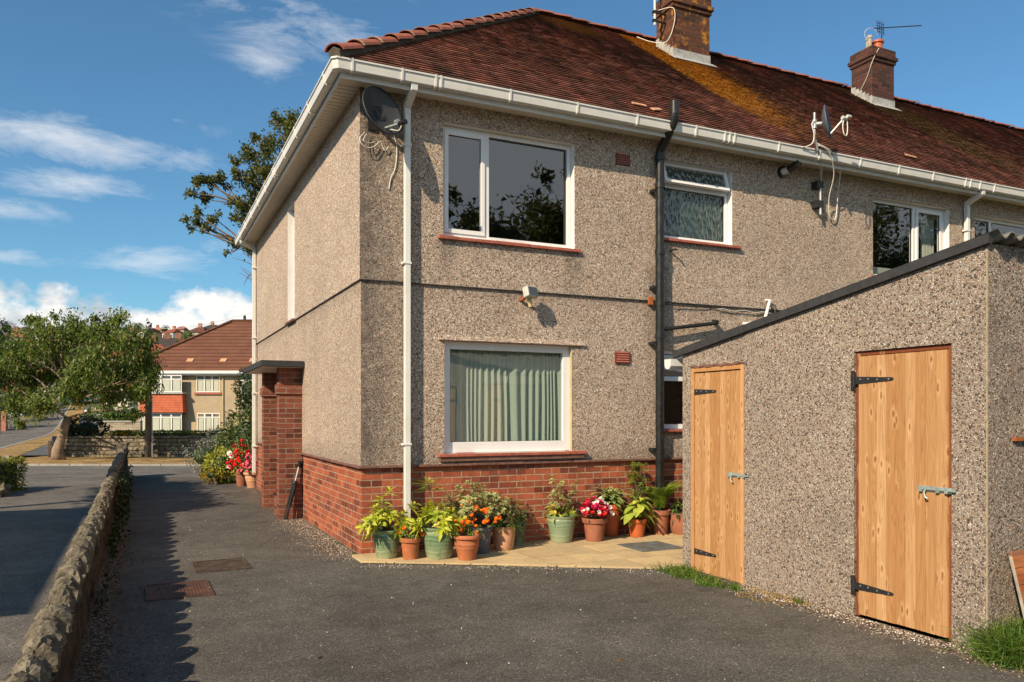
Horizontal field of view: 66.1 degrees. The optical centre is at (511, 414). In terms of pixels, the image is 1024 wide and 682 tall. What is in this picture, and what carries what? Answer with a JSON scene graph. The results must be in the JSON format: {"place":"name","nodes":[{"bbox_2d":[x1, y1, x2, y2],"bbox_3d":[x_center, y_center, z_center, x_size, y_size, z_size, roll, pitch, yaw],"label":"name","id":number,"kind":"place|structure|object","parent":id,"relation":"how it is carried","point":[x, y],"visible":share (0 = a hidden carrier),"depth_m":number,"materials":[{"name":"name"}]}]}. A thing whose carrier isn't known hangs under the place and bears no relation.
{"place":"outdoors","nodes":[
{"label":"outdoors","id":0,"kind":"place"},
{"bbox_2d":[0,407,68,448],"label":"road","id":1,"kind":"structure","parent":0,"point":[11,435],"depth_m":64.44,"materials":[{"name":"grey asphalt"}]},
{"bbox_2d":[1,411,7,430],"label":"street wall","id":2,"kind":"structure","parent":1,"relation":"on","point":[4,426],"depth_m":64.00,"materials":[{"name":"orange brick"}]},
{"bbox_2d":[0,406,84,457],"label":"roadside verge","id":3,"kind":"structure","parent":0,"point":[21,448],"depth_m":39.31,"materials":[{"name":"beige plant"}]},
{"bbox_2d":[0,477,105,680],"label":"neighbour driveway","id":4,"kind":"structure","parent":0,"point":[42,519],"depth_m":9.53,"materials":[{"name":"grey asphalt"}]},
{"bbox_2d":[0,482,11,497],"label":"garden rocks","id":5,"kind":"object","parent":4,"relation":"on","point":[5,489],"visible":1,"depth_m":14.95,"materials":[{"name":"stone"}]},
{"label":"neighbour grass","id":6,"kind":"structure","parent":4,"relation":"on","visible":0},
{"bbox_2d":[0,455,28,491],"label":"boxed hedge","id":7,"kind":"object","parent":6,"relation":"on","point":[10,472],"visible":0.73,"depth_m":15.94,"materials":[{"name":"green plant"}]},
{"bbox_2d":[23,406,104,454],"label":"pavement","id":8,"kind":"structure","parent":0,"point":[42,450],"depth_m":32.90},
{"bbox_2d":[67,392,99,402],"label":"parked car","id":9,"kind":"object","parent":8,"relation":"on","point":[88,397],"visible":0.06,"depth_m":85.28,"materials":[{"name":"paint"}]},
{"bbox_2d":[15,403,137,457],"bbox_3d":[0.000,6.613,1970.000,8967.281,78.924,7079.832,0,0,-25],"label":"ground","id":10,"kind":"structure","parent":0,"point":[29,456],"depth_m":73.69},
{"bbox_2d":[0,314,12,433],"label":"street conifer","id":11,"kind":"object","parent":10,"relation":"on","point":[3,325],"visible":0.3,"depth_m":59.98,"materials":[{"name":"green plant"}]},
{"bbox_2d":[0,321,17,333],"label":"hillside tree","id":12,"kind":"object","parent":10,"relation":"on","point":[7,328],"visible":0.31,"depth_m":169.54,"materials":[{"name":"green plant"}]},
{"bbox_2d":[1,395,23,418],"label":"garden bush","id":13,"kind":"object","parent":10,"relation":"on","point":[8,410],"visible":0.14,"depth_m":65.83,"materials":[{"name":"green plant"}]},
{"bbox_2d":[5,327,22,350],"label":"hillside house","id":14,"kind":"structure","parent":10,"relation":"on","point":[15,335],"depth_m":151.14,"materials":[{"name":"brown brick"}]},
{"bbox_2d":[0,404,70,447],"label":"road kerb","id":15,"kind":"structure","parent":10,"relation":"on","point":[44,435],"depth_m":60.98,"materials":[{"name":"concrete"}]},
{"bbox_2d":[36,370,78,405],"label":"hillside house","id":16,"kind":"structure","parent":10,"relation":"on","point":[59,403],"depth_m":84.76,"materials":[{"name":"white plastic"}]},
{"bbox_2d":[0,442,129,681],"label":"boundary wall","id":17,"kind":"structure","parent":10,"relation":"on","point":[53,638],"depth_m":4.78,"materials":[{"name":"stone"}]},
{"bbox_2d":[92,465,134,616],"bbox_3d":[-5.675,1.248,11.520,0.310,0.729,12.425,0,0,-25],"label":"ivy","id":18,"kind":"object","parent":17,"relation":"attached to","point":[124,484],"visible":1,"depth_m":10.66,"materials":[{"name":"green plant"}]},
{"bbox_2d":[67,418,78,435],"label":"round bush","id":19,"kind":"object","parent":10,"relation":"on","point":[70,433],"visible":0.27,"depth_m":29.02,"materials":[{"name":"green plant"}]},
{"bbox_2d":[69,413,112,436],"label":"round bush","id":20,"kind":"object","parent":10,"relation":"on","point":[85,428],"visible":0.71,"depth_m":29.18,"materials":[{"name":"green plant"}]},
{"bbox_2d":[17,464,200,465],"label":"kerb","id":21,"kind":"structure","parent":10,"relation":"on","point":[108,464],"depth_m":23.83,"materials":[{"name":"concrete"}]},
{"bbox_2d":[80,402,144,420],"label":"garden bush","id":22,"kind":"object","parent":10,"relation":"on","point":[114,414],"visible":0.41,"depth_m":41.48,"materials":[{"name":"green plant"}]},
{"bbox_2d":[103,430,128,436],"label":"autumn shrub","id":23,"kind":"object","parent":10,"relation":"on","point":[108,433],"visible":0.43,"depth_m":29.03,"materials":[{"name":"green plant"}]},
{"bbox_2d":[95,421,142,435],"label":"block wall","id":24,"kind":"structure","parent":10,"relation":"on","point":[123,425],"depth_m":41.00,"materials":[{"name":"stone"}]},
{"bbox_2d":[118,380,137,409],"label":"hillside house","id":25,"kind":"structure","parent":10,"relation":"on","point":[127,402],"depth_m":80.01,"materials":[{"name":"white plastic"}]},
{"bbox_2d":[130,322,143,333],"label":"hillside tree","id":26,"kind":"object","parent":10,"relation":"on","point":[136,327],"visible":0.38,"depth_m":249.29,"materials":[{"name":"green plant"}]},
{"bbox_2d":[131,335,164,361],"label":"hillside house","id":27,"kind":"structure","parent":10,"relation":"on","point":[159,345],"depth_m":95.28,"materials":[{"name":"brown brick"}]},
{"bbox_2d":[139,325,161,342],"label":"hillside house","id":28,"kind":"structure","parent":10,"relation":"on","point":[156,332],"depth_m":243.89,"materials":[{"name":"brown plastic"}]},
{"bbox_2d":[159,332,176,346],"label":"hillside house","id":29,"kind":"structure","parent":10,"relation":"on","point":[166,341],"depth_m":117.88,"materials":[{"name":"tile"}]},
{"bbox_2d":[110,429,231,446],"bbox_3d":[-12.054,0.881,29.401,5.848,0.727,0.814,0,0,0],"label":"clipped hedge","id":30,"kind":"object","parent":10,"relation":"on","point":[168,433],"visible":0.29,"depth_m":29.16,"materials":[{"name":"green plant"}]},
{"bbox_2d":[161,326,186,337],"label":"hillside house","id":31,"kind":"structure","parent":10,"relation":"on","point":[173,332],"depth_m":231.08,"materials":[{"name":"white"}]},
{"bbox_2d":[174,333,183,341],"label":"hillside house","id":32,"kind":"structure","parent":10,"relation":"on","point":[178,335],"depth_m":143.22,"materials":[{"name":"brown brick"}]},
{"bbox_2d":[176,326,188,335],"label":"hillside house","id":33,"kind":"structure","parent":10,"relation":"on","point":[183,329],"depth_m":251.34,"materials":[{"name":"white plastic"}]},
{"bbox_2d":[118,315,251,432],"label":"facing house","id":34,"kind":"structure","parent":10,"relation":"on","point":[201,369],"depth_m":55.00,"materials":[{"name":"ceramic"}]},
{"bbox_2d":[140,413,181,432],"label":"window","id":35,"kind":"structure","parent":34,"relation":"in","point":[164,421],"depth_m":54.42,"materials":[{"name":"white plastic"}]},
{"bbox_2d":[141,375,181,391],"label":"window","id":36,"kind":"structure","parent":34,"relation":"in","point":[172,383],"depth_m":54.42,"materials":[{"name":"white plastic"}]},
{"bbox_2d":[196,375,219,391],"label":"window","id":37,"kind":"structure","parent":34,"relation":"in","point":[200,383],"depth_m":55.00,"materials":[{"name":"white plastic"}]},
{"bbox_2d":[197,413,219,432],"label":"window","id":38,"kind":"structure","parent":34,"relation":"in","point":[207,423],"depth_m":55.00,"materials":[{"name":"white plastic"}]},
{"bbox_2d":[184,330,193,337],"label":"hillside tree","id":39,"kind":"object","parent":10,"relation":"on","point":[190,333],"visible":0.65,"depth_m":169.71,"materials":[{"name":"green plant"}]},
{"bbox_2d":[187,323,207,336],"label":"hillside house","id":40,"kind":"structure","parent":10,"relation":"on","point":[198,329],"depth_m":191.61,"materials":[{"name":"white brick"}]},
{"bbox_2d":[205,321,216,328],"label":"hillside house","id":41,"kind":"structure","parent":10,"relation":"on","point":[212,325],"depth_m":216.71,"materials":[{"name":"brick"}]},
{"bbox_2d":[178,107,300,260],"bbox_3d":[-9.253,-5.477,31.018,7.119,14.058,4.073,0,0,-25],"label":"broadleaf tree","id":42,"kind":"object","parent":10,"relation":"on","point":[267,149],"visible":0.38,"depth_m":30.91,"materials":[{"name":"green plant"}]},
{"bbox_2d":[231,367,251,421],"bbox_3d":[-11.966,-0.368,36.013,1.815,3.836,1.532,0,0,-25],"label":"hanging conifer","id":43,"kind":"object","parent":10,"relation":"on","point":[246,393],"visible":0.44,"depth_m":35.67,"materials":[{"name":"green plant"}]},
{"bbox_2d":[234,0,1023,553],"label":"terraced house","id":44,"kind":"structure","parent":10,"relation":"on","point":[634,208],"depth_m":10.18,"materials":[{"name":"concrete"}]},
{"bbox_2d":[285,202,295,324],"bbox_3d":[-3.480,-2.413,12.597,0.198,1.880,0.750,0,0,-25],"label":"window","id":45,"kind":"structure","parent":44,"relation":"in","point":[291,319],"depth_m":12.88,"materials":[{"name":"plastic"}]},
{"bbox_2d":[359,86,407,189],"bbox_3d":[-1.388,-3.016,8.429,0.494,1.027,0.574,0,0,-25],"label":"satellite dish","id":46,"kind":"object","parent":44,"relation":"attached to","point":[382,109],"visible":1,"depth_m":8.47,"materials":[{"name":"black plastic"}]},
{"bbox_2d":[438,122,580,252],"bbox_3d":[-0.025,-2.689,9.434,1.866,1.348,0.195,0,0,-25],"label":"window","id":47,"kind":"structure","parent":44,"relation":"in","point":[481,135],"depth_m":9.35,"materials":[{"name":"plastic"}]},
{"bbox_2d":[438,334,586,461],"bbox_3d":[-0.005,-0.196,9.499,1.948,1.455,0.319,0,0,-25],"label":"window","id":48,"kind":"structure","parent":44,"relation":"in","point":[513,395],"depth_m":9.56,"materials":[{"name":"plastic"}]},
{"bbox_2d":[519,286,537,307],"bbox_3d":[0.178,-1.401,9.370,0.170,0.247,0.240,0,0,-43],"label":"floodlight","id":49,"kind":"object","parent":44,"relation":"attached to","point":[530,293],"visible":1,"depth_m":9.30,"materials":[{"name":"white plastic"}]},
{"bbox_2d":[637,0,674,43],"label":"whip aerial","id":50,"kind":"object","parent":44,"relation":"attached to","point":[654,12],"visible":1,"depth_m":14.64,"materials":[{"name":"metal"}]},
{"bbox_2d":[664,349,682,431],"bbox_3d":[2.505,-0.321,10.621,1.366,1.085,0.202,0,0,-25],"label":"window","id":51,"kind":"structure","parent":44,"relation":"in","point":[668,427],"depth_m":10.49,"materials":[{"name":"plastic"}]},
{"bbox_2d":[664,160,741,248],"bbox_3d":[2.505,-2.821,10.622,1.366,1.065,0.201,0,0,-25],"label":"window","id":52,"kind":"structure","parent":44,"relation":"in","point":[698,216],"depth_m":10.67,"materials":[{"name":"plastic"}]},
{"bbox_2d":[802,105,851,220],"bbox_3d":[4.526,-3.568,11.134,0.607,1.420,1.064,0,0,31],"label":"satellite dish","id":53,"kind":"object","parent":44,"relation":"attached to","point":[825,122],"visible":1,"depth_m":11.00,"materials":[{"name":"metal"}]},
{"bbox_2d":[855,22,921,95],"bbox_3d":[8.095,-7.779,17.045,1.878,1.664,0.524,0,0,-7],"label":"television aerial","id":54,"kind":"object","parent":44,"relation":"on","point":[881,27],"visible":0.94,"depth_m":17.21,"materials":[{"name":"metal"}]},
{"bbox_2d":[869,196,948,276],"bbox_3d":[6.252,-2.716,12.452,1.926,1.275,0.320,0,0,-25],"label":"window","id":55,"kind":"structure","parent":44,"relation":"in","point":[927,212],"depth_m":12.70,"materials":[{"name":"plastic"}]},
{"bbox_2d":[975,214,1023,236],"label":"window","id":56,"kind":"structure","parent":44,"relation":"in","point":[988,220],"depth_m":13.39,"materials":[{"name":"plastic"}]},
{"bbox_2d":[17,456,197,463],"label":"verge","id":57,"kind":"structure","parent":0,"point":[108,460],"depth_m":26.19,"materials":[{"name":"beige soil"}]},
{"bbox_2d":[48,440,51,456],"bbox_3d":[-16.547,1.233,28.200,0.161,0.633,0.155,0,0,-25],"label":"marker post","id":58,"kind":"object","parent":57,"relation":"on","point":[49,447],"visible":0.71,"depth_m":28.13,"materials":[{"name":"brown"}]},
{"bbox_2d":[52,436,56,446],"bbox_3d":[-16.418,1.154,28.197,0.159,0.793,0.155,0,0,-25],"label":"marker post","id":59,"kind":"object","parent":57,"relation":"on","point":[54,439],"visible":0.33,"depth_m":28.13,"materials":[{"name":"blue metal"}]},
{"bbox_2d":[0,306,166,459],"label":"street tree","id":60,"kind":"object","parent":57,"relation":"on","point":[94,378],"visible":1,"depth_m":26.23,"materials":[{"name":"green plant"}]},
{"bbox_2d":[89,430,101,435],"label":"red shrub","id":61,"kind":"object","parent":57,"relation":"on","point":[95,434],"visible":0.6,"depth_m":28.94,"materials":[{"name":"brown plant"}]},
{"bbox_2d":[63,436,224,456],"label":"garden wall","id":62,"kind":"structure","parent":57,"relation":"on","point":[105,446],"depth_m":28.60,"materials":[{"name":"stone"}]},
{"bbox_2d":[144,321,152,456],"bbox_3d":[-13.039,-0.860,28.184,0.299,5.014,0.273,0,0,-25],"label":"utility pole","id":63,"kind":"object","parent":57,"relation":"on","point":[149,433],"visible":0.66,"depth_m":28.11,"materials":[{"name":"brown wood"}]},
{"bbox_2d":[159,312,251,328],"bbox_3d":[-9.208,-2.651,22.347,0.009,0.965,13.987,0,0,-33],"label":"telephone wire","id":64,"kind":"object","parent":63,"relation":"attached to","point":[200,325],"visible":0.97,"depth_m":20.97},
{"bbox_2d":[17,466,229,476],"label":"side road","id":65,"kind":"structure","parent":0,"point":[102,471],"depth_m":21.44,"materials":[{"name":"grey asphalt"}]},
{"bbox_2d":[180,435,228,475],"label":"silver shrub","id":66,"kind":"object","parent":65,"relation":"on","point":[199,454],"visible":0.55,"depth_m":19.83,"materials":[{"name":"green plant"}]},
{"bbox_2d":[201,424,231,456],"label":"silver shrub","id":67,"kind":"object","parent":65,"relation":"on","point":[214,439],"visible":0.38,"depth_m":21.86,"materials":[{"name":"green plant"}]},
{"bbox_2d":[235,256,251,283],"bbox_3d":[-8.930,-1.996,26.960,1.323,7.086,0.172,0,0,-4],"label":"bare sapling","id":68,"kind":"object","parent":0,"point":[245,269],"visible":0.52,"depth_m":26.99,"materials":[{"name":"plant"}]},
{"bbox_2d":[0,0,1023,338],"label":"sky","id":69,"kind":"structure","parent":0,"point":[110,109],"materials":[{"name":"blue"}]},
{"bbox_2d":[71,477,1023,681],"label":"driveway","id":70,"kind":"structure","parent":0,"point":[509,618],"depth_m":5.83,"materials":[{"name":"grey asphalt"}]},
{"bbox_2d":[145,579,214,601],"bbox_3d":[-2.934,1.541,6.925,0.541,0.012,0.669,0,0,-25],"label":"drain cover","id":71,"kind":"object","parent":70,"relation":"on","point":[176,590],"visible":1,"depth_m":6.89,"materials":[{"name":"brown metal"}]},
{"bbox_2d":[198,467,227,484],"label":"golden shrub","id":72,"kind":"object","parent":70,"relation":"on","point":[211,479],"visible":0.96,"depth_m":17.50,"materials":[{"name":"yellow plant"}]},
{"bbox_2d":[191,558,251,572],"bbox_3d":[-2.987,1.541,8.071,0.536,0.012,0.633,0,0,-25],"label":"drain cover","id":73,"kind":"object","parent":70,"relation":"on","point":[206,566],"visible":1,"depth_m":8.03,"materials":[{"name":"brown metal"}]},
{"bbox_2d":[200,445,243,483],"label":"golden shrub","id":74,"kind":"object","parent":70,"relation":"on","point":[219,463],"visible":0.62,"depth_m":17.73,"materials":[{"name":"yellow plant"}]},
{"bbox_2d":[214,399,251,453],"bbox_3d":[-6.865,0.557,20.519,1.715,2.094,1.506,0,0,-25],"label":"camellia","id":75,"kind":"object","parent":70,"relation":"on","point":[242,429],"visible":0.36,"depth_m":20.20,"materials":[{"name":"green plant"}]},
{"bbox_2d":[220,434,251,476],"bbox_3d":[-6.567,1.046,19.607,1.381,1.181,1.184,0,0,-25],"label":"camellia","id":76,"kind":"object","parent":70,"relation":"on","point":[236,441],"visible":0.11,"depth_m":19.43,"materials":[{"name":"red plant"}]},
{"bbox_2d":[226,439,251,485],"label":"potted geraniums","id":77,"kind":"object","parent":70,"relation":"on","point":[240,477],"visible":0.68,"depth_m":17.07,"materials":[{"name":"plant"}]},
{"bbox_2d":[236,453,256,487],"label":"potted geraniums","id":78,"kind":"object","parent":70,"relation":"on","point":[250,478],"visible":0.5,"depth_m":16.63,"materials":[{"name":"ceramic"}]},
{"bbox_2d":[283,461,302,519],"bbox_3d":[-3.250,1.119,11.682,0.308,0.864,0.089,0,0,-40],"label":"folded umbrella","id":79,"kind":"object","parent":70,"relation":"on","point":[291,493],"visible":1,"depth_m":11.65,"materials":[{"name":"black fabric"}]},
{"bbox_2d":[78,529,865,681],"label":"fallen leaves","id":80,"kind":"object","parent":70,"relation":"on","point":[96,662],"visible":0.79,"depth_m":5.82,"materials":[{"name":"brown plant"}]},
{"bbox_2d":[386,563,557,566],"bbox_3d":[0.812,1.541,8.664,4.700,0.001,2.037,0,0,-25],"label":"paving bed","id":81,"kind":"object","parent":70,"relation":"on","point":[444,564],"visible":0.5,"depth_m":8.10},
{"bbox_2d":[352,530,682,568],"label":"paving","id":82,"kind":"structure","parent":81,"relation":"on","point":[582,552],"depth_m":8.48,"materials":[{"name":"beige stone"}]},
{"bbox_2d":[355,486,421,558],"bbox_3d":[-1.341,1.142,8.434,0.726,0.762,0.649,0,0,-25],"label":"potted shrub","id":83,"kind":"object","parent":82,"relation":"on","point":[386,537],"visible":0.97,"depth_m":8.32,"materials":[{"name":"green plant"}]},
{"bbox_2d":[397,526,424,559],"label":"potted marigolds","id":84,"kind":"object","parent":82,"relation":"on","point":[410,546],"visible":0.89,"depth_m":8.28,"materials":[{"name":"ceramic"}]},
{"bbox_2d":[407,477,470,559],"bbox_3d":[-0.775,1.095,8.398,0.636,0.857,0.643,0,0,40],"label":"potted shrub","id":85,"kind":"object","parent":82,"relation":"on","point":[439,540],"visible":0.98,"depth_m":8.28,"materials":[{"name":"green plant"}]},
{"bbox_2d":[452,500,483,560],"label":"potted marigolds","id":86,"kind":"object","parent":82,"relation":"on","point":[466,545],"visible":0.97,"depth_m":8.21,"materials":[{"name":"ceramic"}]},
{"bbox_2d":[444,480,511,553],"bbox_3d":[-0.377,1.126,8.845,0.782,0.794,0.691,0,0,-3],"label":"potted shrub","id":87,"kind":"object","parent":82,"relation":"on","point":[486,509],"visible":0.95,"depth_m":8.76,"materials":[{"name":"green plant"}]},
{"bbox_2d":[487,505,522,550],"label":"potted plant","id":88,"kind":"object","parent":82,"relation":"on","point":[503,534],"visible":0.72,"depth_m":8.82,"materials":[{"name":"brown plant"}]},
{"bbox_2d":[500,498,533,545],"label":"potted plant","id":89,"kind":"object","parent":82,"relation":"on","point":[519,534],"visible":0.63,"depth_m":9.15,"materials":[{"name":"green plant"}]},
{"bbox_2d":[543,473,579,542],"bbox_3d":[0.602,1.111,9.497,0.473,0.823,0.395,0,0,-4],"label":"potted shrub","id":90,"kind":"object","parent":82,"relation":"on","point":[560,520],"visible":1,"depth_m":9.40,"materials":[{"name":"green plant"}]},
{"bbox_2d":[579,496,613,541],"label":"potted begonias","id":91,"kind":"object","parent":82,"relation":"on","point":[594,526],"visible":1,"depth_m":9.45,"materials":[{"name":"ceramic"}]},
{"bbox_2d":[591,485,631,536],"bbox_3d":[1.237,1.197,9.915,0.547,0.651,0.492,0,0,11],"label":"potted hosta","id":92,"kind":"object","parent":82,"relation":"on","point":[611,526],"visible":0.71,"depth_m":9.85,"materials":[{"name":"green plant"}]},
{"bbox_2d":[627,461,649,534],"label":"potted shrub","id":93,"kind":"object","parent":82,"relation":"on","point":[640,482],"visible":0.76,"depth_m":10.04,"materials":[{"name":"green plant"}]},
{"bbox_2d":[618,496,660,536],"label":"potted hosta","id":94,"kind":"object","parent":82,"relation":"on","point":[632,511],"visible":0.99,"depth_m":9.77,"materials":[{"name":"green plant"}]},
{"bbox_2d":[623,479,682,534],"bbox_3d":[1.977,1.182,10.078,1.101,0.683,1.106,0,0,-25],"label":"potted fern","id":95,"kind":"object","parent":82,"relation":"on","point":[659,498],"visible":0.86,"depth_m":10.01,"materials":[{"name":"green plant"}]},
{"bbox_2d":[667,500,682,534],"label":"potted primroses","id":96,"kind":"object","parent":82,"relation":"on","point":[676,520],"visible":0.56,"depth_m":10.00,"materials":[{"name":"ceramic"}]},
{"bbox_2d":[617,541,682,551],"bbox_3d":[1.603,1.530,9.098,0.580,0.034,0.530,0,0,-25],"label":"drain cover","id":97,"kind":"object","parent":81,"relation":"on","point":[649,546],"visible":0.84,"depth_m":9.09,"materials":[{"name":"metal"}]},
{"bbox_2d":[116,519,1022,681],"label":"loose chippings","id":98,"kind":"object","parent":70,"relation":"on","point":[866,621],"visible":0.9,"depth_m":6.20,"materials":[{"name":"gravel"}]},
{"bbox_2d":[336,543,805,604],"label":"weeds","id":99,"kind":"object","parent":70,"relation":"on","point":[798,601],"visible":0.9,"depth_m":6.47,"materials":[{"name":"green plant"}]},
{"bbox_2d":[735,585,812,605],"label":"weeds","id":100,"kind":"object","parent":70,"relation":"on","point":[771,594],"visible":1,"depth_m":6.64,"materials":[{"name":"green plant"}]},
{"bbox_2d":[664,229,1023,650],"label":"outhouse","id":101,"kind":"structure","parent":70,"relation":"on","point":[856,449],"depth_m":5.87,"materials":[{"name":"grey concrete"}]},
{"bbox_2d":[694,370,748,582],"bbox_3d":[1.965,0.566,7.493,0.064,1.961,0.837,0,0,-25],"label":"door","id":102,"kind":"structure","parent":101,"relation":"in","point":[717,394],"depth_m":7.50,"materials":[{"name":"brown wood"}]},
{"bbox_2d":[851,349,955,637],"bbox_3d":[2.807,0.538,5.693,0.072,1.973,0.872,0,0,-25],"label":"door","id":103,"kind":"structure","parent":101,"relation":"in","point":[904,490],"depth_m":5.67,"materials":[{"name":"brown wood"}]},
{"bbox_2d":[1009,549,1023,617],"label":"timber panel","id":104,"kind":"object","parent":70,"relation":"on","point":[1016,558],"visible":1,"depth_m":5.00,"materials":[{"name":"brown wood"}]},
{"bbox_2d":[650,561,747,590],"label":"grass","id":105,"kind":"structure","parent":0,"point":[683,569],"depth_m":7.42,"materials":[{"name":"green plant"}]},
{"bbox_2d":[926,610,1023,670],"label":"grass","id":106,"kind":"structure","parent":0,"point":[998,645],"depth_m":4.92,"materials":[{"name":"green plant"}]}
]}

